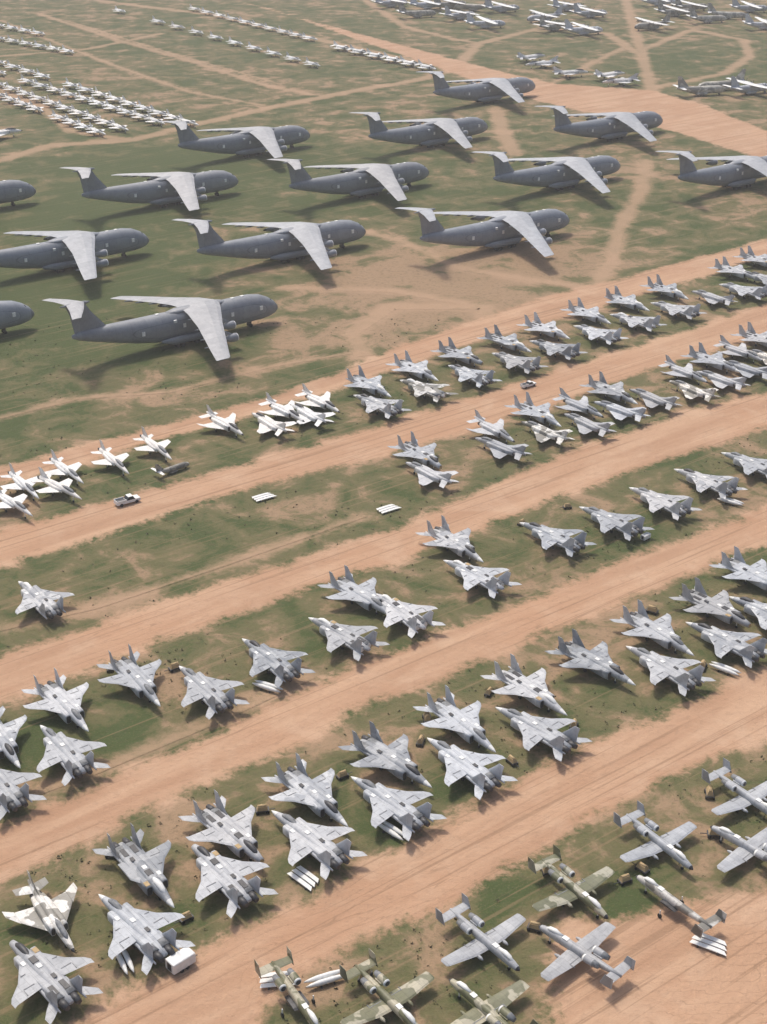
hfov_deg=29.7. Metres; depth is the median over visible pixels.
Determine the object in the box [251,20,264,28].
trainer jet
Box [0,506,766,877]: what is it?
dirt road
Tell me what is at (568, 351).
fighter jet
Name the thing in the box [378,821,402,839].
drop tank pair
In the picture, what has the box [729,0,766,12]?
propeller transport plane
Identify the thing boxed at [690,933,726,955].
removed wing panels
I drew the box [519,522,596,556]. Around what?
fighter jet
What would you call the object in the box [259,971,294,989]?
removed wing panels
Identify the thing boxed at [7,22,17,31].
trainer jet
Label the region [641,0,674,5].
propeller transport plane
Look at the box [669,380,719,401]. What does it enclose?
fighter jet
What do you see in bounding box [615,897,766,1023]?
dirt road
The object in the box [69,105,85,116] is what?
trainer jet
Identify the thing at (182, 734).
dirt track
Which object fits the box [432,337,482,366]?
fighter jet
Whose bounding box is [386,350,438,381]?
fighter jet
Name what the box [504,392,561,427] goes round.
fighter jet
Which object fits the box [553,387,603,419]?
fighter jet
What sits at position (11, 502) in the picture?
trainer jet
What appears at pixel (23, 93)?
trainer jet
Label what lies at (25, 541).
dirt road
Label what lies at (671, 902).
wingless attack jet
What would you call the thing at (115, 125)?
trainer jet
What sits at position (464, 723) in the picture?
fighter jet
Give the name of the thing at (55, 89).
trainer jet
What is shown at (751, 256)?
fighter jet
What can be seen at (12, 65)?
trainer jet
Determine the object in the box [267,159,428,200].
heavy transport plane
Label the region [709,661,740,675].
drop tank pair
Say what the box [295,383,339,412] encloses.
fighter jet
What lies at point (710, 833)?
equipment cart
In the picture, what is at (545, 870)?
equipment cart
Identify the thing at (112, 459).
trainer jet
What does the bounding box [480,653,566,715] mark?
fighter jet
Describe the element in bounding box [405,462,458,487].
fighter jet
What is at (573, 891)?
attack jet
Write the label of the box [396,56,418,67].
fighter jet
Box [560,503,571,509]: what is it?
equipment cart
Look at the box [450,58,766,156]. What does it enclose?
dirt road
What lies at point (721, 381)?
fighter jet
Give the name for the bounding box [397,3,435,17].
wingless transport fuselage
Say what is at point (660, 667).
fighter jet
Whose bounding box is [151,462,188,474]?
wingless transport fuselage
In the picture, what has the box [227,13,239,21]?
trainer jet
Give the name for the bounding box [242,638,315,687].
fighter jet
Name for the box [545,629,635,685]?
fighter jet
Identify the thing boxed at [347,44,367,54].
fighter jet
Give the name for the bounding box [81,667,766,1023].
dirt road
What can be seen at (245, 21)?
trainer jet
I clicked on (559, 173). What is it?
heavy transport plane
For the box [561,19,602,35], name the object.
propeller transport plane
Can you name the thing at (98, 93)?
trainer jet
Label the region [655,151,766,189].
heavy transport plane
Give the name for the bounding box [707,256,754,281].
fighter jet
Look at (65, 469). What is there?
trainer jet
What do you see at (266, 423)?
fighter jet
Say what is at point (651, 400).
fighter jet
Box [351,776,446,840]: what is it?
fighter jet
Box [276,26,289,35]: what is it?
trainer jet
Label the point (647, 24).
propeller transport plane
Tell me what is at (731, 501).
drop tank pair
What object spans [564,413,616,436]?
fighter jet
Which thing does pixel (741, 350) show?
fighter jet
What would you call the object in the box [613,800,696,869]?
attack jet
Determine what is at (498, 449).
fighter jet
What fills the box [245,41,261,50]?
trainer jet
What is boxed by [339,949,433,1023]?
attack jet
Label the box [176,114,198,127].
trainer jet
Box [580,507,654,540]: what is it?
fighter jet
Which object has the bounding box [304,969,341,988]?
drop tank pair
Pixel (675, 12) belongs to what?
propeller transport plane
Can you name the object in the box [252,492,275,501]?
removed wing panels
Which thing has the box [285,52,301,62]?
trainer jet
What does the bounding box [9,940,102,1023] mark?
fighter jet
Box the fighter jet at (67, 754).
[36,725,109,785]
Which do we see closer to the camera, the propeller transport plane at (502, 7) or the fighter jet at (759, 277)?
the fighter jet at (759, 277)
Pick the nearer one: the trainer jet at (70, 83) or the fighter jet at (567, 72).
the trainer jet at (70, 83)
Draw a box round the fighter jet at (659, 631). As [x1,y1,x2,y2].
[610,599,693,655]
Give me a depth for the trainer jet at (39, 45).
928.21 m
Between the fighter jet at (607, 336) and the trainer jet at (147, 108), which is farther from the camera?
the trainer jet at (147, 108)
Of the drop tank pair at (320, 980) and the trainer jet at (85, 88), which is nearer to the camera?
the drop tank pair at (320, 980)
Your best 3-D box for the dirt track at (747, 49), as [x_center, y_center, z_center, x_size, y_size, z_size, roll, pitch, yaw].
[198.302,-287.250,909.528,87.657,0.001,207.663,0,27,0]
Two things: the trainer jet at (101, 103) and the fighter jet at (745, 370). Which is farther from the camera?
the trainer jet at (101, 103)
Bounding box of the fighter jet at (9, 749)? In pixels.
[0,706,26,767]
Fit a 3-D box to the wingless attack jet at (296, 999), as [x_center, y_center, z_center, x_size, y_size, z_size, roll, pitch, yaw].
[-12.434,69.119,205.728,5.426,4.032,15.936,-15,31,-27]
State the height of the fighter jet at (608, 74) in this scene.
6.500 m
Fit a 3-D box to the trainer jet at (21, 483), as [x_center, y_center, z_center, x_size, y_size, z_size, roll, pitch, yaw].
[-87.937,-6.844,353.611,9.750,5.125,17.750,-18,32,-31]
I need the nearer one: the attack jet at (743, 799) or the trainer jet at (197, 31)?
the attack jet at (743, 799)
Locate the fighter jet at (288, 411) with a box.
[259,392,304,423]
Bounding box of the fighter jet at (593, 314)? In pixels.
[560,297,610,325]
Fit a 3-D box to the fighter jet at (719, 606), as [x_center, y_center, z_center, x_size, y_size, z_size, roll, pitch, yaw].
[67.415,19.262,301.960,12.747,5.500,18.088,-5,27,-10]
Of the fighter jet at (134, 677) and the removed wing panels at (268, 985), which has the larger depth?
the fighter jet at (134, 677)
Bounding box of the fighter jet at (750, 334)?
[730,322,766,346]
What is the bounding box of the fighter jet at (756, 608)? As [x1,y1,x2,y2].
[729,596,766,629]
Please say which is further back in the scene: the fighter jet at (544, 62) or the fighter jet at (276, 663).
the fighter jet at (544, 62)
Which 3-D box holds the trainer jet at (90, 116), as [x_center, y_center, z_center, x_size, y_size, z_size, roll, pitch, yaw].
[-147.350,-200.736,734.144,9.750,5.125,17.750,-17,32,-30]
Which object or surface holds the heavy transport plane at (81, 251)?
on the ground
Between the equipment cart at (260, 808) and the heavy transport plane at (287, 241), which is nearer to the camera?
the equipment cart at (260, 808)
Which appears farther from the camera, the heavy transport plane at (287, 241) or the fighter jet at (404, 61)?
the fighter jet at (404, 61)
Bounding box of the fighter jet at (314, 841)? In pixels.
[271,810,366,879]
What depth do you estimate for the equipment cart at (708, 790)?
248.51 m
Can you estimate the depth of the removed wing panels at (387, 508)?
346.27 m
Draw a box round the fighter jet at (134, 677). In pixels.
[96,644,161,706]
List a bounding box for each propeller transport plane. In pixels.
[370,0,406,7]
[408,0,441,9]
[431,0,465,8]
[440,5,480,19]
[464,13,504,28]
[482,0,519,12]
[527,5,566,22]
[535,16,576,31]
[547,0,583,11]
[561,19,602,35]
[569,3,606,17]
[634,12,674,30]
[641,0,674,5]
[656,2,689,16]
[673,0,707,9]
[724,76,766,94]
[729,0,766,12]
[743,13,766,29]
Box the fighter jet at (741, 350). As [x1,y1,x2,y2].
[713,335,762,363]
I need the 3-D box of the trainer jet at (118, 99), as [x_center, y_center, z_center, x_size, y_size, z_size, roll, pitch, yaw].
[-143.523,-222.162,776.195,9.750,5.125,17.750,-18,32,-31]
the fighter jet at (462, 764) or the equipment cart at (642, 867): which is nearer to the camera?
the equipment cart at (642, 867)
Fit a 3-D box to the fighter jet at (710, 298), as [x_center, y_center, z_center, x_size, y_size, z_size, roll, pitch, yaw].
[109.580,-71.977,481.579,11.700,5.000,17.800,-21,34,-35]
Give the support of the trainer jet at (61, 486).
on the ground
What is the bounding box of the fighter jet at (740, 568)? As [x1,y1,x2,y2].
[710,546,766,590]
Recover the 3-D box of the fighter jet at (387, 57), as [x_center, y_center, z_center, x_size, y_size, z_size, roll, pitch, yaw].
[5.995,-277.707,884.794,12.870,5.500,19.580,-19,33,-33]
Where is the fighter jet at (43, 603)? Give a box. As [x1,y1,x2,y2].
[15,581,73,618]
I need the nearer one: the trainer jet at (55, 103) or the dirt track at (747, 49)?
the trainer jet at (55, 103)
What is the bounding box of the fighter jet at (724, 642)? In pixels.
[686,622,766,667]
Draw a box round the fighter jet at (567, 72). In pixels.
[552,67,587,77]
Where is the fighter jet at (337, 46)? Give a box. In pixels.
[331,40,349,51]
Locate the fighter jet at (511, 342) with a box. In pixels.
[478,324,530,353]
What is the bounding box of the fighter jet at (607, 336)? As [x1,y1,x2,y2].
[574,324,628,344]
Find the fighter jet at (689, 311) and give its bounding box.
[651,301,704,318]
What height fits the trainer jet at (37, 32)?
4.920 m
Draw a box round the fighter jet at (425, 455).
[388,431,441,469]
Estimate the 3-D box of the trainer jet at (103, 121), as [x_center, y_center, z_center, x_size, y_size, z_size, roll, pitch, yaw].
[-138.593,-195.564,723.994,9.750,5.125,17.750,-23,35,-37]
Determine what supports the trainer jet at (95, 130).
on the dirt track at (48, 112)
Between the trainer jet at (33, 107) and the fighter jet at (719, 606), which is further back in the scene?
the trainer jet at (33, 107)
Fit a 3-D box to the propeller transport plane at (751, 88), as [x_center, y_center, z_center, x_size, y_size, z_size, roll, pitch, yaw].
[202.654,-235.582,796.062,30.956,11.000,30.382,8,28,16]
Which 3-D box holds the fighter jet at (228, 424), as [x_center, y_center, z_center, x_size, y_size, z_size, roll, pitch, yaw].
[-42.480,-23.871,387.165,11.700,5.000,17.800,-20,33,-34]
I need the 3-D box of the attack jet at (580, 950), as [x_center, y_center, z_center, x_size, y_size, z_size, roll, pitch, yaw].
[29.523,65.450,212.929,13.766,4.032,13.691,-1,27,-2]
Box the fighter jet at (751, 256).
[733,246,766,266]
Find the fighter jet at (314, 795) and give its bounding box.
[261,752,347,826]
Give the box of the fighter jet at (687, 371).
[658,354,707,384]
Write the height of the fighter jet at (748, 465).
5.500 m
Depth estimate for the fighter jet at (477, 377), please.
416.05 m
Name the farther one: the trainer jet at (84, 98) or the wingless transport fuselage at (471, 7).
the wingless transport fuselage at (471, 7)
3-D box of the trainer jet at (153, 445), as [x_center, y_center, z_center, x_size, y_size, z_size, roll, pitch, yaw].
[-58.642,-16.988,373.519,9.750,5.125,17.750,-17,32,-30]
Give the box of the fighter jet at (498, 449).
[475,437,530,459]
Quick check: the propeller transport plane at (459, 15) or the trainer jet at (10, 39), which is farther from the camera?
the propeller transport plane at (459, 15)
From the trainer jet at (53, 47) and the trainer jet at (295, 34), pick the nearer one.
the trainer jet at (53, 47)
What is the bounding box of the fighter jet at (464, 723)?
[414,685,495,752]
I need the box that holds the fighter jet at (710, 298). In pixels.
[691,290,736,304]
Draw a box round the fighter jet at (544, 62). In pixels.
[525,56,559,68]
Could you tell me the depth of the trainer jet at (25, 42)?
938.50 m
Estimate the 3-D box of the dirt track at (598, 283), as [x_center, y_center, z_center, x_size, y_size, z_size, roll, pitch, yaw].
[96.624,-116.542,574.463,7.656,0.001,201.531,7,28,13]
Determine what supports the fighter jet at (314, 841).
on the ground
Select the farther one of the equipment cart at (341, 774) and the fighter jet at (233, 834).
the equipment cart at (341, 774)
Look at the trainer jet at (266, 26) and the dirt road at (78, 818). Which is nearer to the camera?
the dirt road at (78, 818)
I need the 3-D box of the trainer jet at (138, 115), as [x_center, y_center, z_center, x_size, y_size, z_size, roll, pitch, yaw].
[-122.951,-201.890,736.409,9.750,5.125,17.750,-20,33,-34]
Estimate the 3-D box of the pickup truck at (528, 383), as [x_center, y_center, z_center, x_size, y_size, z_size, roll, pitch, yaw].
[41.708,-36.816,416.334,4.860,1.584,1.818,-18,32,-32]
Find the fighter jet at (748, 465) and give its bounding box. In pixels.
[721,452,766,476]
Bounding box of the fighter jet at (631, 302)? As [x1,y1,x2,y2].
[604,285,649,312]
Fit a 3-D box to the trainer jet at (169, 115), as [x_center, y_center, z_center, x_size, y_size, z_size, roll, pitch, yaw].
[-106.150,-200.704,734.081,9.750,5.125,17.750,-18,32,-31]
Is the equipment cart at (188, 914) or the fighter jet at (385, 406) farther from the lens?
the fighter jet at (385, 406)
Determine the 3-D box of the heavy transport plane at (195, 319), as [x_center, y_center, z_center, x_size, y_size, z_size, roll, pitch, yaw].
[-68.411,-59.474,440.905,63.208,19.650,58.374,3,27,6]
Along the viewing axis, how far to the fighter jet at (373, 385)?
411.06 m
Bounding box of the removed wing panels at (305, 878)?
[287,865,319,890]
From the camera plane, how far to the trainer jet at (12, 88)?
800.84 m
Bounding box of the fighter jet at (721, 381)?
[695,370,750,389]
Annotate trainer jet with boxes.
[0,463,38,500]
[0,488,32,518]
[1,92,17,102]
[3,81,19,93]
[5,35,19,44]
[5,60,20,69]
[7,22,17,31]
[13,96,29,107]
[17,74,33,84]
[17,86,31,98]
[19,25,30,33]
[20,37,32,45]
[21,64,35,75]
[25,100,43,113]
[29,91,45,101]
[31,27,44,35]
[31,467,80,502]
[32,40,47,49]
[33,69,49,80]
[33,78,48,89]
[42,95,58,106]
[42,449,83,485]
[46,82,62,93]
[48,42,59,51]
[49,109,66,123]
[55,100,71,111]
[59,45,73,55]
[60,87,77,97]
[62,77,78,88]
[62,113,78,125]
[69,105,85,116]
[73,118,92,132]
[75,91,91,104]
[77,82,93,94]
[82,109,100,121]
[88,95,104,107]
[88,122,105,135]
[91,87,107,97]
[91,439,128,475]
[93,114,112,126]
[103,99,121,111]
[106,91,121,102]
[109,118,127,132]
[115,5,125,13]
[116,104,134,115]
[121,96,137,107]
[129,108,149,122]
[133,426,171,461]
[135,100,150,111]
[145,112,164,126]
[149,105,166,116]
[150,16,165,24]
[162,109,179,119]
[170,21,184,30]
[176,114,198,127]
[189,4,200,12]
[189,26,203,35]
[201,7,214,15]
[209,31,222,40]
[213,10,225,18]
[226,36,243,46]
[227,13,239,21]
[239,16,252,25]
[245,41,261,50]
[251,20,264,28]
[262,23,277,31]
[266,47,281,57]
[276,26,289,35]
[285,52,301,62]
[289,29,302,37]
[302,32,317,41]
[303,57,319,68]
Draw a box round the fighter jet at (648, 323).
[610,312,665,330]
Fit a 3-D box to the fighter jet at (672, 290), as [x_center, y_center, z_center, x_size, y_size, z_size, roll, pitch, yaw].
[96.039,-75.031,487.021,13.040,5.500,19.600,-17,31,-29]
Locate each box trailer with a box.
[165,947,196,974]
[640,532,650,540]
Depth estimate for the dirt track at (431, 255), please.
516.50 m
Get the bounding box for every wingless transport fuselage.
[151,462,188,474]
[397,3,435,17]
[454,0,491,11]
[674,76,725,95]
[687,8,726,23]
[698,69,748,89]
[707,3,744,19]
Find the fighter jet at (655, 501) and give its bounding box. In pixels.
[629,487,700,519]
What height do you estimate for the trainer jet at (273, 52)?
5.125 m
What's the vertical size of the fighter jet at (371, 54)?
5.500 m
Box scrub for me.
[0,317,766,1021]
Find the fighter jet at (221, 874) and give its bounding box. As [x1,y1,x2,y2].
[191,844,277,917]
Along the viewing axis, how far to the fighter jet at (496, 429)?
384.24 m
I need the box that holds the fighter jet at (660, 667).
[626,646,715,695]
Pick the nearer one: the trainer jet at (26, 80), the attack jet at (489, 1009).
the attack jet at (489, 1009)
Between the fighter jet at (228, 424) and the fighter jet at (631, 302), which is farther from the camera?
the fighter jet at (631, 302)
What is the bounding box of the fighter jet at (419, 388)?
[400,379,457,401]
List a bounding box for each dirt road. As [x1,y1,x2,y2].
[0,239,766,482]
[0,303,766,566]
[0,391,766,701]
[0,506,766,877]
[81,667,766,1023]
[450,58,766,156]
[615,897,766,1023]
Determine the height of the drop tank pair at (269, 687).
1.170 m
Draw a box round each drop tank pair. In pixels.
[115,949,133,974]
[252,680,282,692]
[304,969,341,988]
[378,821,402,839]
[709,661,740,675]
[717,497,743,505]
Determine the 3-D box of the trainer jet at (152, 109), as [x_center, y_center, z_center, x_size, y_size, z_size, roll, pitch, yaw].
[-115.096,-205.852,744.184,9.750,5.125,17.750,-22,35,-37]
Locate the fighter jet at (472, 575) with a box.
[443,560,521,597]
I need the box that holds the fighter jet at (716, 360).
[680,342,739,373]
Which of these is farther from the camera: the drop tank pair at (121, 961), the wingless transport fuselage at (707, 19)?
the wingless transport fuselage at (707, 19)
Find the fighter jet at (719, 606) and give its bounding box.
[669,577,750,627]
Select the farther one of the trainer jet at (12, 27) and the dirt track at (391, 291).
the trainer jet at (12, 27)
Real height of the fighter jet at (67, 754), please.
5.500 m
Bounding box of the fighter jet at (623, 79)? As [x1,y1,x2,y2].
[601,73,639,86]
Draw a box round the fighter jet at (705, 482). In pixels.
[674,468,747,498]
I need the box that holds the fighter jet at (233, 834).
[178,790,263,862]
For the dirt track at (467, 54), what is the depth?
946.91 m
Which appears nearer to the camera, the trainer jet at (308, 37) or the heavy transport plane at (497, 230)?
the heavy transport plane at (497, 230)
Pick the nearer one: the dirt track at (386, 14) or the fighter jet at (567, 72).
the fighter jet at (567, 72)
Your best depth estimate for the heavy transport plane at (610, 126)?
690.92 m
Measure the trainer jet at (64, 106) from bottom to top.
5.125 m
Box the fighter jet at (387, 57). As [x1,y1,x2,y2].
[380,52,401,62]
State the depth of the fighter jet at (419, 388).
407.53 m
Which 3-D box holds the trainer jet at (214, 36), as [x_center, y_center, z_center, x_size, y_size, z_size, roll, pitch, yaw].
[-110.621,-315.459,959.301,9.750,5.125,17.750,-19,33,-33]
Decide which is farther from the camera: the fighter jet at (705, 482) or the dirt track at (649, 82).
the dirt track at (649, 82)
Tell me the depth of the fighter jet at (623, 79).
818.43 m
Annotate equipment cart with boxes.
[165,661,180,672]
[174,910,193,924]
[255,804,274,814]
[336,770,351,780]
[357,969,372,981]
[416,734,425,746]
[422,712,430,722]
[484,687,493,697]
[505,754,518,766]
[527,921,540,933]
[540,867,548,875]
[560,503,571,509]
[569,718,578,728]
[614,873,632,885]
[632,861,649,875]
[645,605,658,615]
[699,659,707,671]
[700,828,722,838]
[704,785,714,799]
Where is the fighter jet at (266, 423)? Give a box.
[252,412,295,435]
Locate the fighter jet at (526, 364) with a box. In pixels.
[492,352,547,373]
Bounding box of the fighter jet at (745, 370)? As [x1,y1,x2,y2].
[728,360,766,378]
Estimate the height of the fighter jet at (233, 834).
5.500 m
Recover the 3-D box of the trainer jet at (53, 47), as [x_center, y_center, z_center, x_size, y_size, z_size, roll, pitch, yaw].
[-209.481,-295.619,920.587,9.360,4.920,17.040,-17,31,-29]
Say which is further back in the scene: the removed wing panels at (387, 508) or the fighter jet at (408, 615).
the removed wing panels at (387, 508)
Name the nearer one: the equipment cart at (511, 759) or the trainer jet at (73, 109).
the equipment cart at (511, 759)
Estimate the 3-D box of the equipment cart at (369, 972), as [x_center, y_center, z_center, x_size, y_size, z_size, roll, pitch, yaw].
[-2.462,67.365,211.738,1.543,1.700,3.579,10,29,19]
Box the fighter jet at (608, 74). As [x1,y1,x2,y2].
[594,69,624,78]
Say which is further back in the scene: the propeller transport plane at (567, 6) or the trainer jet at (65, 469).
the propeller transport plane at (567, 6)
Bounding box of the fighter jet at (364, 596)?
[318,565,385,614]
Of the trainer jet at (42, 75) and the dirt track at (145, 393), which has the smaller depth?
the dirt track at (145, 393)
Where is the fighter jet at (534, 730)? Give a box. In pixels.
[495,707,591,760]
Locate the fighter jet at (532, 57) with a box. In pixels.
[515,52,545,60]
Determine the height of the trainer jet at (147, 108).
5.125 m
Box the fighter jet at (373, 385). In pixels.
[343,365,390,397]
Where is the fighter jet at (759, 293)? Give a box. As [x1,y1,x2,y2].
[719,282,766,299]
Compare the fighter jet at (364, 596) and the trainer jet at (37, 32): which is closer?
the fighter jet at (364, 596)
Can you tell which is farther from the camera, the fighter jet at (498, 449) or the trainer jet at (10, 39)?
the trainer jet at (10, 39)
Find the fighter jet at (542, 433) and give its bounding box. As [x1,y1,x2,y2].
[521,421,574,444]
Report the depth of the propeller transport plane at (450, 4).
1088.03 m
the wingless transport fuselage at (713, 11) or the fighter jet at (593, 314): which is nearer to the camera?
the fighter jet at (593, 314)
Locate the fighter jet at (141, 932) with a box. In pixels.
[98,894,194,974]
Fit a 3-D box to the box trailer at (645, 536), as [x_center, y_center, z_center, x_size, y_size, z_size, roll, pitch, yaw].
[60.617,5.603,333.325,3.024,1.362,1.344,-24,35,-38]
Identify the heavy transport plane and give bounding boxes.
[0,180,35,205]
[0,228,148,279]
[0,301,33,333]
[43,294,277,360]
[61,167,237,210]
[159,121,309,157]
[173,219,365,269]
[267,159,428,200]
[351,112,487,147]
[395,207,569,256]
[419,71,534,103]
[474,151,619,192]
[535,105,662,141]
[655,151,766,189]
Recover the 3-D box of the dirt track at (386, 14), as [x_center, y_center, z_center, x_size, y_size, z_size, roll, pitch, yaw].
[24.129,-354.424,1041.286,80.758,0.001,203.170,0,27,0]
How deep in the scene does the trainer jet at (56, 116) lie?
734.19 m
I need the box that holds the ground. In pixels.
[0,0,766,1023]
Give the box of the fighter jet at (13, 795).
[0,769,46,819]
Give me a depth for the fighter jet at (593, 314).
465.42 m
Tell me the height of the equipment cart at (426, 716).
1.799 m
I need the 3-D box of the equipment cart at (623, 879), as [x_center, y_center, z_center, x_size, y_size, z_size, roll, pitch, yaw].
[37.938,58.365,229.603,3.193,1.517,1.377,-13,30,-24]
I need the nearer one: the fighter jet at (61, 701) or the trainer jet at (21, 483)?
the fighter jet at (61, 701)
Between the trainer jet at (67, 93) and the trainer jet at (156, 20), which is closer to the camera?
the trainer jet at (67, 93)
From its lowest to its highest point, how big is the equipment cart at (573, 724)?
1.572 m
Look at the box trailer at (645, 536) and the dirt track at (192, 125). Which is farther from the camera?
the dirt track at (192, 125)
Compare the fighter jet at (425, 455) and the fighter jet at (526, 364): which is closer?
the fighter jet at (425, 455)
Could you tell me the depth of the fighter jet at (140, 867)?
230.00 m
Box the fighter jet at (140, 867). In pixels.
[92,823,173,907]
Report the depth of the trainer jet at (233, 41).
940.44 m
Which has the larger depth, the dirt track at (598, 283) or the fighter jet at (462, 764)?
the dirt track at (598, 283)
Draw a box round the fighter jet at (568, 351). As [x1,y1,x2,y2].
[530,339,586,359]
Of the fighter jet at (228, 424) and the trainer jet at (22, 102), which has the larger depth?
the trainer jet at (22, 102)
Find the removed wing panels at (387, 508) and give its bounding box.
[376,504,401,513]
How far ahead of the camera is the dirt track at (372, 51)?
961.23 m
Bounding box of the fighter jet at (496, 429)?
[466,410,514,443]
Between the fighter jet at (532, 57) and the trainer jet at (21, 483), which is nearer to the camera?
the trainer jet at (21, 483)
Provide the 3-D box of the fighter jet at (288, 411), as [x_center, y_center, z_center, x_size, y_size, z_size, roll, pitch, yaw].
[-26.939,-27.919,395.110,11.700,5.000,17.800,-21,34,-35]
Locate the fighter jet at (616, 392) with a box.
[580,371,637,404]
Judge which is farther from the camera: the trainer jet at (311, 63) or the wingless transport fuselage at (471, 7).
the wingless transport fuselage at (471, 7)
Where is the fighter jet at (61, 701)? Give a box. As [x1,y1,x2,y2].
[22,668,88,731]
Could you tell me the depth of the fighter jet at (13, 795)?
245.71 m
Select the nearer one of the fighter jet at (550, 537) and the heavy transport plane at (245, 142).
the fighter jet at (550, 537)
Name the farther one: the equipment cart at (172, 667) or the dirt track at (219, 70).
the dirt track at (219, 70)
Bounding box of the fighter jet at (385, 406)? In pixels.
[354,394,410,418]
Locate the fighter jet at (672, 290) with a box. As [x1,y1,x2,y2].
[640,274,687,300]
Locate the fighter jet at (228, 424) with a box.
[197,404,243,437]
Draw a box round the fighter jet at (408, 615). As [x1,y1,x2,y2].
[376,593,444,637]
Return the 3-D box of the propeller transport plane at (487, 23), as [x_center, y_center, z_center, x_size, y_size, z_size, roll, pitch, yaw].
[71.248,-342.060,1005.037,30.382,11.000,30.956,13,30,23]
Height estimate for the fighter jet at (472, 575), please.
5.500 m
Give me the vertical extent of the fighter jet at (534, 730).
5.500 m
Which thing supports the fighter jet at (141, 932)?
on the ground
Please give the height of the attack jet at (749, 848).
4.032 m
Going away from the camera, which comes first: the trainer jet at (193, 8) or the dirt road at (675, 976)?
the dirt road at (675, 976)
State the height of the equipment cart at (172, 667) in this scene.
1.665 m
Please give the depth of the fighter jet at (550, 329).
452.76 m
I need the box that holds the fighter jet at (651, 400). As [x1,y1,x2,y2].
[629,388,681,409]
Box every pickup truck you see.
[114,493,140,506]
[520,380,535,388]
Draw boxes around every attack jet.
[254,945,319,1023]
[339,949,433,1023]
[435,893,525,970]
[449,978,538,1023]
[528,844,614,918]
[538,922,635,988]
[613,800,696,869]
[636,875,726,937]
[702,758,766,814]
[710,825,766,872]
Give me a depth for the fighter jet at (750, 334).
446.72 m
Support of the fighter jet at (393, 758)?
on the ground
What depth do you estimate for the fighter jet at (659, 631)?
292.99 m
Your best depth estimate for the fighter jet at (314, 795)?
246.33 m
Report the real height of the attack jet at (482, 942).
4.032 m
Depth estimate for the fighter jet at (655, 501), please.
343.43 m
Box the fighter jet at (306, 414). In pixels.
[290,403,334,426]
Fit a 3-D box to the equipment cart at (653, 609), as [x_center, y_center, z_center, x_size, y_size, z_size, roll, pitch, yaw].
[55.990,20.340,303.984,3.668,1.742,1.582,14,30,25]
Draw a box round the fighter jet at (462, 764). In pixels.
[427,738,517,799]
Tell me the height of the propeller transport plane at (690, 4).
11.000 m
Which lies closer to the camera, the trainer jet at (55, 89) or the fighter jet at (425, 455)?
the fighter jet at (425, 455)
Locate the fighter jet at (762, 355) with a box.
[750,349,766,365]
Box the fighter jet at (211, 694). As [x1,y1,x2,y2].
[179,666,248,718]
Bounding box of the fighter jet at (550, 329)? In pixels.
[516,312,569,340]
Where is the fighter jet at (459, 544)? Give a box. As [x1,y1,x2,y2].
[416,515,482,561]
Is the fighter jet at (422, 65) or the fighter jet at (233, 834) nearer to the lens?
the fighter jet at (233, 834)
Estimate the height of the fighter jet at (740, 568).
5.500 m
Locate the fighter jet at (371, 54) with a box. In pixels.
[363,48,384,59]
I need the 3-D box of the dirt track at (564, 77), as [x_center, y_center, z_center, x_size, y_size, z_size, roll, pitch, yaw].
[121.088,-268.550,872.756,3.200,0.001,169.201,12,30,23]
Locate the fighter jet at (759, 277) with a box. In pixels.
[751,271,766,284]
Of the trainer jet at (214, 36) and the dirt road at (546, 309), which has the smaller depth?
the dirt road at (546, 309)
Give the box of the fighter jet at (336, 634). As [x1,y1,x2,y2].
[308,617,389,660]
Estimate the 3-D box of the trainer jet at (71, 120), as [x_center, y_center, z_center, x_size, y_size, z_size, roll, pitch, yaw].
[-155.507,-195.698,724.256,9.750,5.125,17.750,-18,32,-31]
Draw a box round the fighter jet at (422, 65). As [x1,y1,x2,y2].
[414,59,436,70]
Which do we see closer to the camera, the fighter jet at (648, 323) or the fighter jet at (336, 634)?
the fighter jet at (336, 634)
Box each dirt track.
[0,20,261,104]
[0,33,164,55]
[0,68,457,160]
[0,88,132,140]
[0,352,352,418]
[0,515,366,630]
[25,674,315,799]
[39,14,313,95]
[65,20,273,81]
[99,0,458,67]
[280,286,483,307]
[345,305,502,356]
[364,1,480,42]
[366,231,587,288]
[453,28,651,74]
[490,108,520,153]
[532,46,627,91]
[584,160,649,297]
[623,1,681,107]
[641,30,752,86]
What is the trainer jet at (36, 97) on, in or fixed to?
on the ground
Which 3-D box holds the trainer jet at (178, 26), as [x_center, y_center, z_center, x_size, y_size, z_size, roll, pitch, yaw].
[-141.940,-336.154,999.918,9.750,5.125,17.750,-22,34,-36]
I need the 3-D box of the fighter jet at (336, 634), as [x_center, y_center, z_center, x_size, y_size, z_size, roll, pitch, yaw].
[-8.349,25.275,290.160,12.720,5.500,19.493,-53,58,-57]
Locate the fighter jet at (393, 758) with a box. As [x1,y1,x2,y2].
[338,721,431,787]
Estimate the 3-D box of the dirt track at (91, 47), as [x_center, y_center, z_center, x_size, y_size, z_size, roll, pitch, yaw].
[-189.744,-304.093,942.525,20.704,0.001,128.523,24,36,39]
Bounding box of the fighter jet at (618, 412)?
[593,400,649,421]
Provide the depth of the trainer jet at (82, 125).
715.18 m
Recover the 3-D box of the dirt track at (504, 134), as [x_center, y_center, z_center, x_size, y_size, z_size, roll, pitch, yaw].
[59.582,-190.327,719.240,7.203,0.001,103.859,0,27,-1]
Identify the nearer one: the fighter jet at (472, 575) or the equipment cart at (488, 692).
the equipment cart at (488, 692)
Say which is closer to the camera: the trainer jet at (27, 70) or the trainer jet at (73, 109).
the trainer jet at (73, 109)
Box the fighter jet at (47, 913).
[2,869,76,952]
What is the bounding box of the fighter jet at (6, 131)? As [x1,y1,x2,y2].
[0,128,22,136]
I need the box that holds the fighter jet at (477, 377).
[448,364,501,387]

